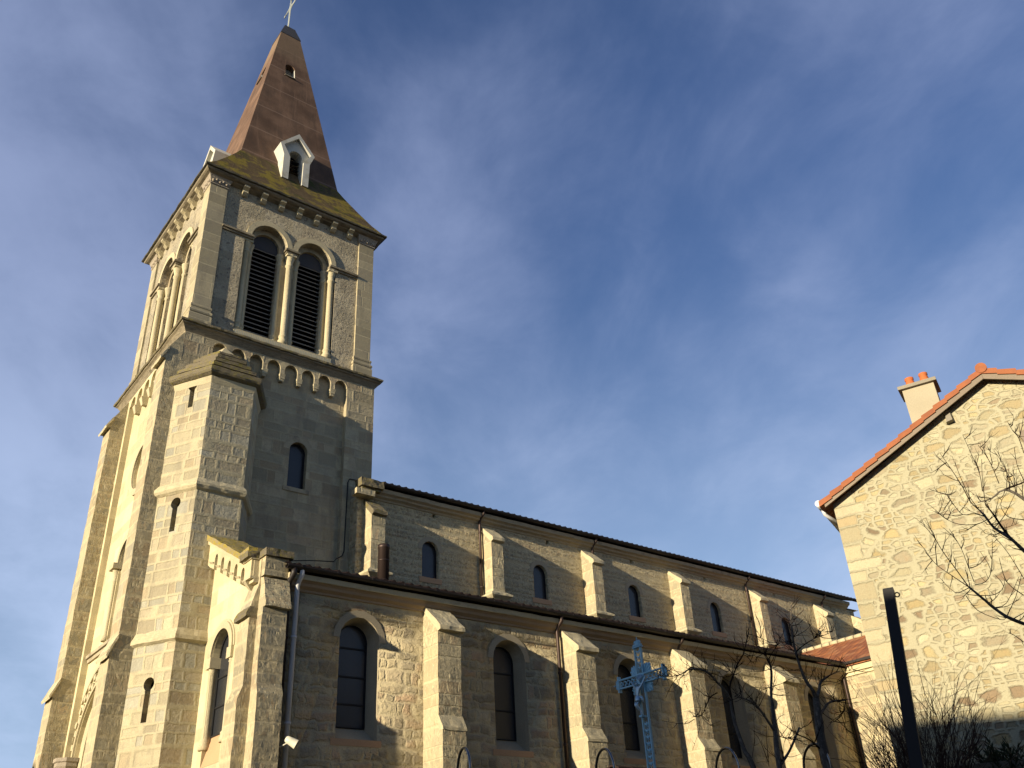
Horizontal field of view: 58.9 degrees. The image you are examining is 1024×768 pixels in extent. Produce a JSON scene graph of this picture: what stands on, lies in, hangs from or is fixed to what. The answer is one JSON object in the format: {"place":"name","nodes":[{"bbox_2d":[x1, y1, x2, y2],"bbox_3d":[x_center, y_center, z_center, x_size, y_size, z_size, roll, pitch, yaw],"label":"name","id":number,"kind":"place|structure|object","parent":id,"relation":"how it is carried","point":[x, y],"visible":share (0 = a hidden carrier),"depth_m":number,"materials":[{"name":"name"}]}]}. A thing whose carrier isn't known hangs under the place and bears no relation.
{"place":"outdoors","nodes":[
{"label":"outdoors","id":0,"kind":"place"},
{"bbox_2d":[0,0,1023,767],"label":"sky","id":1,"kind":"structure","parent":0,"point":[664,275],"materials":[{"name":"blue"}]},
{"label":"terrace","id":2,"kind":"structure","parent":0,"visible":0},
{"bbox_2d":[456,746,471,767],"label":"bicycle hoop","id":3,"kind":"object","parent":2,"relation":"on","point":[460,753],"visible":1,"depth_m":12.22,"materials":[{"name":"silver metal"}]},
{"bbox_2d":[32,0,896,767],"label":"church","id":4,"kind":"structure","parent":2,"relation":"on","point":[266,566],"depth_m":23.14,"materials":[{"name":"stone"}]},
{"bbox_2d":[210,634,228,737],"bbox_3d":[-5.767,5.995,18.296,0.050,2.032,0.924,19,-37,-33],"label":"window","id":5,"kind":"structure","parent":4,"relation":"in","point":[217,721],"depth_m":18.37,"materials":[{"name":"black glass"}]},
{"bbox_2d":[279,736,298,748],"bbox_3d":[-4.046,6.508,16.459,0.360,0.234,0.176,8,-32,-19],"label":"floodlight","id":6,"kind":"object","parent":4,"relation":"attached to","point":[292,742],"visible":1,"depth_m":16.43,"materials":[{"name":"white metal"}]},
{"bbox_2d":[287,444,304,488],"bbox_3d":[-5.764,2.210,24.046,0.514,1.327,0.050,19,-37,-33],"label":"window","id":7,"kind":"structure","parent":4,"relation":"in","point":[296,454],"depth_m":24.08,"materials":[{"name":"black glass"}]},
{"bbox_2d":[335,626,366,729],"bbox_3d":[-3.314,5.981,18.580,0.704,2.051,0.050,19,-37,-33],"label":"window","id":8,"kind":"structure","parent":4,"relation":"in","point":[351,686],"depth_m":18.57,"materials":[{"name":"black glass"}]},
{"bbox_2d":[422,543,435,578],"bbox_3d":[-2.298,4.824,24.713,0.534,1.034,0.050,19,-37,-33],"label":"window","id":9,"kind":"structure","parent":4,"relation":"in","point":[428,550],"depth_m":24.74,"materials":[{"name":"black glass"}]},
{"bbox_2d":[493,647,516,740],"bbox_3d":[-0.240,7.047,20.699,0.704,2.051,0.050,19,-37,-33],"label":"window","id":10,"kind":"structure","parent":4,"relation":"in","point":[505,719],"depth_m":20.71,"materials":[{"name":"black glass"}]},
{"bbox_2d":[533,566,546,599],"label":"window","id":11,"kind":"structure","parent":4,"relation":"in","point":[538,573],"depth_m":26.87,"materials":[{"name":"black glass"}]},
{"bbox_2d":[618,665,639,749],"bbox_3d":[2.834,8.113,22.817,0.704,2.051,0.050,19,-37,-33],"label":"window","id":12,"kind":"structure","parent":4,"relation":"in","point":[631,737],"depth_m":22.80,"materials":[{"name":"black glass"}]},
{"bbox_2d":[628,586,639,616],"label":"window","id":13,"kind":"structure","parent":4,"relation":"in","point":[633,596],"depth_m":28.99,"materials":[{"name":"black glass"}]},
{"bbox_2d":[710,603,720,631],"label":"window","id":14,"kind":"structure","parent":4,"relation":"in","point":[713,609],"depth_m":31.12,"materials":[{"name":"black glass"}]},
{"bbox_2d":[721,680,741,757],"bbox_3d":[5.908,9.179,24.936,0.704,2.051,0.050,19,-37,-33],"label":"window","id":15,"kind":"structure","parent":4,"relation":"in","point":[735,746],"depth_m":24.91,"materials":[{"name":"black glass"}]},
{"bbox_2d":[781,618,791,645],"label":"window","id":16,"kind":"structure","parent":4,"relation":"in","point":[784,624],"depth_m":33.25,"materials":[{"name":"black glass"}]},
{"bbox_2d":[808,692,821,763],"bbox_3d":[8.983,10.246,27.055,0.704,2.051,0.050,19,-37,-33],"label":"window","id":17,"kind":"structure","parent":4,"relation":"in","point":[810,700],"depth_m":27.42,"materials":[{"name":"black glass"}]},
{"bbox_2d":[595,748,615,767],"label":"bicycle hoop","id":18,"kind":"object","parent":2,"relation":"on","point":[609,753],"visible":1,"depth_m":12.93,"materials":[{"name":"silver metal"}]},
{"bbox_2d":[607,765,664,767],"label":"tile capped wall","id":19,"kind":"structure","parent":2,"relation":"on","point":[617,766],"depth_m":19.83,"materials":[{"name":"stone"}]},
{"bbox_2d":[614,637,668,767],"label":"wayside crucifix","id":20,"kind":"object","parent":2,"relation":"on","point":[640,676],"visible":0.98,"depth_m":14.30,"materials":[{"name":"blue paint"}]},
{"bbox_2d":[651,623,771,767],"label":"bare tree","id":21,"kind":"object","parent":2,"relation":"on","point":[746,753],"visible":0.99,"depth_m":13.90,"materials":[{"name":"brown plant"}]},
{"bbox_2d":[715,747,740,767],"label":"bicycle hoop","id":22,"kind":"object","parent":2,"relation":"on","point":[731,751],"visible":1,"depth_m":13.46,"materials":[{"name":"silver metal"}]},
{"bbox_2d":[725,611,813,767],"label":"bare tree","id":23,"kind":"object","parent":2,"relation":"on","point":[777,750],"visible":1,"depth_m":13.01,"materials":[{"name":"brown plant"}]},
{"bbox_2d":[802,743,832,767],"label":"bicycle hoop","id":24,"kind":"object","parent":2,"relation":"on","point":[804,756],"visible":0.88,"depth_m":13.69,"materials":[{"name":"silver metal"}]},
{"bbox_2d":[772,595,868,767],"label":"bare tree","id":25,"kind":"object","parent":2,"relation":"on","point":[821,745],"visible":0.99,"depth_m":13.83,"materials":[{"name":"brown plant"}]},
{"bbox_2d":[883,587,923,767],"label":"black post","id":26,"kind":"object","parent":2,"relation":"on","point":[907,704],"visible":1,"depth_m":12.44,"materials":[{"name":"metal"}]},
{"bbox_2d":[815,363,1023,767],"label":"stone house","id":27,"kind":"structure","parent":2,"relation":"on","point":[875,506],"depth_m":18.45,"materials":[{"name":"beige stone"}]},
{"bbox_2d":[1019,430,1023,443],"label":"window","id":28,"kind":"structure","parent":27,"relation":"in","point":[1022,431],"depth_m":18.41,"materials":[{"name":"white glass"}]},
{"bbox_2d":[824,609,1023,767],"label":"bare shrub","id":29,"kind":"object","parent":2,"relation":"on","point":[940,745],"visible":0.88,"depth_m":14.40,"materials":[{"name":"brown plant"}]},
{"bbox_2d":[914,409,1023,645],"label":"bare tree","id":30,"kind":"object","parent":2,"relation":"on","point":[1016,543],"visible":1,"depth_m":10.88,"materials":[{"name":"brown plant"}]},
{"bbox_2d":[946,759,1023,767],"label":"garden wall","id":31,"kind":"structure","parent":2,"relation":"on","point":[988,764],"depth_m":14.13,"materials":[{"name":"stone"}]},
{"bbox_2d":[960,734,1023,767],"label":"evergreen shrub","id":32,"kind":"object","parent":2,"relation":"on","point":[996,756],"visible":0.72,"depth_m":14.20,"materials":[{"name":"green plant"}]}
]}

